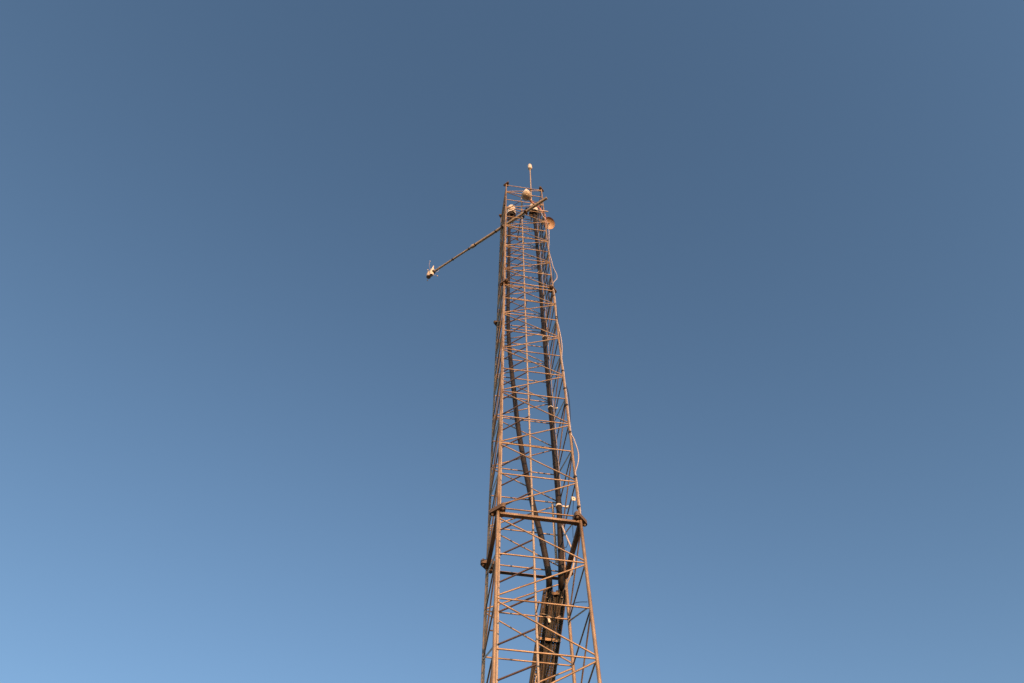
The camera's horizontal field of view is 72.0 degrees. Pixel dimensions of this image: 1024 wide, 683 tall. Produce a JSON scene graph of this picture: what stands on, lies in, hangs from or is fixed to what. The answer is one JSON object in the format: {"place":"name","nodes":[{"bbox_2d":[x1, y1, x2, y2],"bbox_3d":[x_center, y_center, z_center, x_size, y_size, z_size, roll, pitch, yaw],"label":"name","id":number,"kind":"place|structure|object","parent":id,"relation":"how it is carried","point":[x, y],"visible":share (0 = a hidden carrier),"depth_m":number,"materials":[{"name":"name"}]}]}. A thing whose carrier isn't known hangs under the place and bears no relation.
{"place":"outdoors","nodes":[
{"label":"outdoors","id":0,"kind":"place"},
{"bbox_2d":[0,0,1023,682],"label":"sky","id":1,"kind":"structure","parent":0,"point":[246,430],"materials":[{"name":"blue"}]},
{"label":"ground","id":2,"kind":"structure","parent":0,"visible":0},
{"bbox_2d":[529,590,552,682],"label":"cable tray","id":3,"kind":"object","parent":2,"relation":"on","point":[544,609],"visible":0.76,"depth_m":6.67,"materials":[{"name":"metal"}]},
{"bbox_2d":[532,589,547,682],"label":"loose cable","id":4,"kind":"object","parent":3,"relation":"attached to","point":[539,630],"visible":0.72,"depth_m":6.68,"materials":[{"name":"black rubber"}]},
{"bbox_2d":[536,589,550,681],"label":"loose cable","id":5,"kind":"object","parent":3,"relation":"attached to","point":[544,628],"visible":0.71,"depth_m":6.67,"materials":[{"name":"black plastic"}]},
{"bbox_2d":[541,587,553,682],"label":"loose cable","id":6,"kind":"object","parent":3,"relation":"attached to","point":[544,638],"visible":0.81,"depth_m":6.60,"materials":[{"name":"black rubber"}]},
{"bbox_2d":[542,595,555,682],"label":"cable bundle","id":7,"kind":"object","parent":3,"relation":"in","point":[552,614],"visible":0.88,"depth_m":6.67,"materials":[{"name":"black rubber"}]},
{"bbox_2d":[544,590,565,682],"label":"cable tray","id":8,"kind":"object","parent":2,"relation":"on","point":[550,657],"visible":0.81,"depth_m":6.67,"materials":[{"name":"metal"}]},
{"bbox_2d":[538,637,560,641],"bbox_3d":[0.346,2.806,6.625,0.230,0.036,0.022,9,-60,-5],"label":"tray cross bar","id":9,"kind":"object","parent":8,"relation":"attached to","point":[549,639],"visible":0.64,"depth_m":6.63,"materials":[{"name":"metal"}]},
{"bbox_2d":[545,589,559,682],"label":"loose cable","id":10,"kind":"object","parent":8,"relation":"attached to","point":[552,635],"visible":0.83,"depth_m":6.65,"materials":[{"name":"black plastic"}]},
{"bbox_2d":[550,589,563,682],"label":"loose cable","id":11,"kind":"object","parent":8,"relation":"attached to","point":[555,636],"visible":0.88,"depth_m":6.66,"materials":[{"name":"black rubber"}]},
{"bbox_2d":[551,584,564,681],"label":"loose cable","id":12,"kind":"object","parent":8,"relation":"attached to","point":[560,633],"visible":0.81,"depth_m":6.68,"materials":[{"name":"black plastic"}]},
{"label":"foundation pad","id":13,"kind":"object","parent":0,"visible":0},
{"bbox_2d":[480,181,601,682],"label":"lattice tower","id":14,"kind":"structure","parent":13,"relation":"on","point":[490,566],"depth_m":7.27,"materials":[{"name":"metal"}]},
{"bbox_2d":[434,197,547,271],"bbox_3d":[-0.461,-2.056,13.746,2.726,0.080,0.100,-31,-65,16],"label":"side boom","id":15,"kind":"object","parent":14,"relation":"attached to","point":[474,245],"visible":0.99,"depth_m":13.69,"materials":[{"name":"metal"}]},
{"bbox_2d":[426,263,438,280],"bbox_3d":[-1.632,-1.453,14.229,0.253,0.464,0.222,-21,-62,12],"label":"wind sensor","id":16,"kind":"object","parent":15,"relation":"attached to","point":[430,273],"visible":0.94,"depth_m":14.08,"materials":[{"name":"white plastic"}]},
{"bbox_2d":[507,204,515,223],"bbox_3d":[-0.014,-2.828,15.560,0.200,0.759,0.267,0,-60,0],"label":"inlet hood","id":17,"kind":"object","parent":14,"relation":"attached to","point":[511,213],"visible":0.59,"depth_m":15.36,"materials":[{"name":"white plastic"}]},
{"bbox_2d":[490,198,539,682],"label":"climbing ladder","id":18,"kind":"object","parent":14,"relation":"attached to","point":[529,598],"visible":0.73,"depth_m":7.33,"materials":[{"name":"metal"}]},
{"bbox_2d":[521,189,531,200],"bbox_3d":[0.299,-3.104,14.719,0.212,0.532,0.212,0,-60,0],"label":"cone sensor","id":19,"kind":"object","parent":14,"relation":"attached to","point":[526,195],"visible":1,"depth_m":14.52,"materials":[{"name":"white plastic"}]},
{"bbox_2d":[506,214,551,620],"bbox_3d":[0.208,-0.094,11.018,0.290,10.200,0.648,-37,-66,19],"label":"cable conduit","id":20,"kind":"object","parent":14,"relation":"attached to","point":[544,552],"visible":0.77,"depth_m":8.49,"materials":[{"name":"black plastic"}]},
{"bbox_2d":[528,164,532,199],"bbox_3d":[0.426,-3.599,15.811,0.104,2.755,0.104,0,-60,0],"label":"sensor mast","id":21,"kind":"object","parent":14,"relation":"attached to","point":[529,167],"visible":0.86,"depth_m":16.18,"materials":[{"name":"metal"}]},
{"bbox_2d":[529,204,537,221],"bbox_3d":[0.487,-2.932,15.904,0.225,0.759,0.260,0,-60,0],"label":"inlet hood","id":22,"kind":"object","parent":14,"relation":"attached to","point":[532,213],"visible":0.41,"depth_m":15.69,"materials":[{"name":"white plastic"}]},
{"bbox_2d":[529,199,546,226],"bbox_3d":[0.494,-2.549,14.032,0.344,1.424,0.116,13,-61,-7],"label":"red hose","id":23,"kind":"object","parent":14,"relation":"attached to","point":[538,207],"visible":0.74,"depth_m":14.34,"materials":[{"name":"rubber"}]},
{"bbox_2d":[538,213,546,305],"bbox_3d":[0.560,-1.683,13.190,0.018,4.600,0.033,0,-60,0],"label":"straight cable","id":24,"kind":"object","parent":14,"relation":"hanging from","point":[542,258],"visible":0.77,"depth_m":12.88,"materials":[{"name":"black rubber"}]},
{"bbox_2d":[540,213,549,300],"bbox_3d":[0.586,-1.716,12.911,0.017,4.350,0.034,14,-61,-8],"label":"straight cable","id":25,"kind":"object","parent":14,"relation":"hanging from","point":[545,261],"visible":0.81,"depth_m":12.21,"materials":[{"name":"black plastic"}]},
{"bbox_2d":[533,213,563,620],"bbox_3d":[0.476,-0.054,11.226,0.090,10.500,0.425,9,-60,-5],"label":"cable conduit","id":26,"kind":"object","parent":14,"relation":"attached to","point":[558,507],"visible":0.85,"depth_m":8.69,"materials":[{"name":"black plastic"}]},
{"bbox_2d":[561,525,574,589],"bbox_3d":[0.547,2.107,7.046,0.047,0.786,0.207,26,-63,-14],"label":"pale hose","id":27,"kind":"object","parent":26,"relation":"attached to","point":[569,576],"visible":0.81,"depth_m":6.83,"materials":[{"name":"beige plastic"}]},
{"bbox_2d":[537,223,560,486],"bbox_3d":[0.538,-0.505,11.445,0.015,8.500,0.035,0,-60,0],"label":"straight cable","id":28,"kind":"object","parent":14,"relation":"hanging from","point":[550,367],"visible":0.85,"depth_m":9.79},
{"bbox_2d":[543,215,554,229],"bbox_3d":[0.716,-2.275,13.750,0.282,0.518,0.190,22,-62,-12],"label":"dish antenna","id":29,"kind":"object","parent":14,"relation":"attached to","point":[551,222],"visible":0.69,"depth_m":13.89,"materials":[{"name":"beige paint"}]},
{"bbox_2d":[551,503,557,563],"bbox_3d":[0.451,2.024,7.478,0.024,0.860,0.015,8,-60,-4],"label":"strut channel","id":30,"kind":"object","parent":14,"relation":"attached to","point":[554,531],"visible":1,"depth_m":7.43,"materials":[{"name":"metal"}]},
{"bbox_2d":[541,213,580,512],"bbox_3d":[0.644,-0.513,10.432,0.170,8.850,0.065,-15,-61,8],"label":"slack cable","id":31,"kind":"object","parent":14,"relation":"attached to","point":[556,316],"visible":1,"depth_m":8.42,"materials":[{"name":"white rubber"}]},
{"bbox_2d":[547,232,580,505],"bbox_3d":[0.652,-0.327,10.136,0.078,8.147,0.053,9,-60,-5],"label":"slack cable","id":32,"kind":"object","parent":14,"relation":"attached to","point":[562,359],"visible":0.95,"depth_m":9.45,"materials":[{"name":"black rubber"}]}
]}

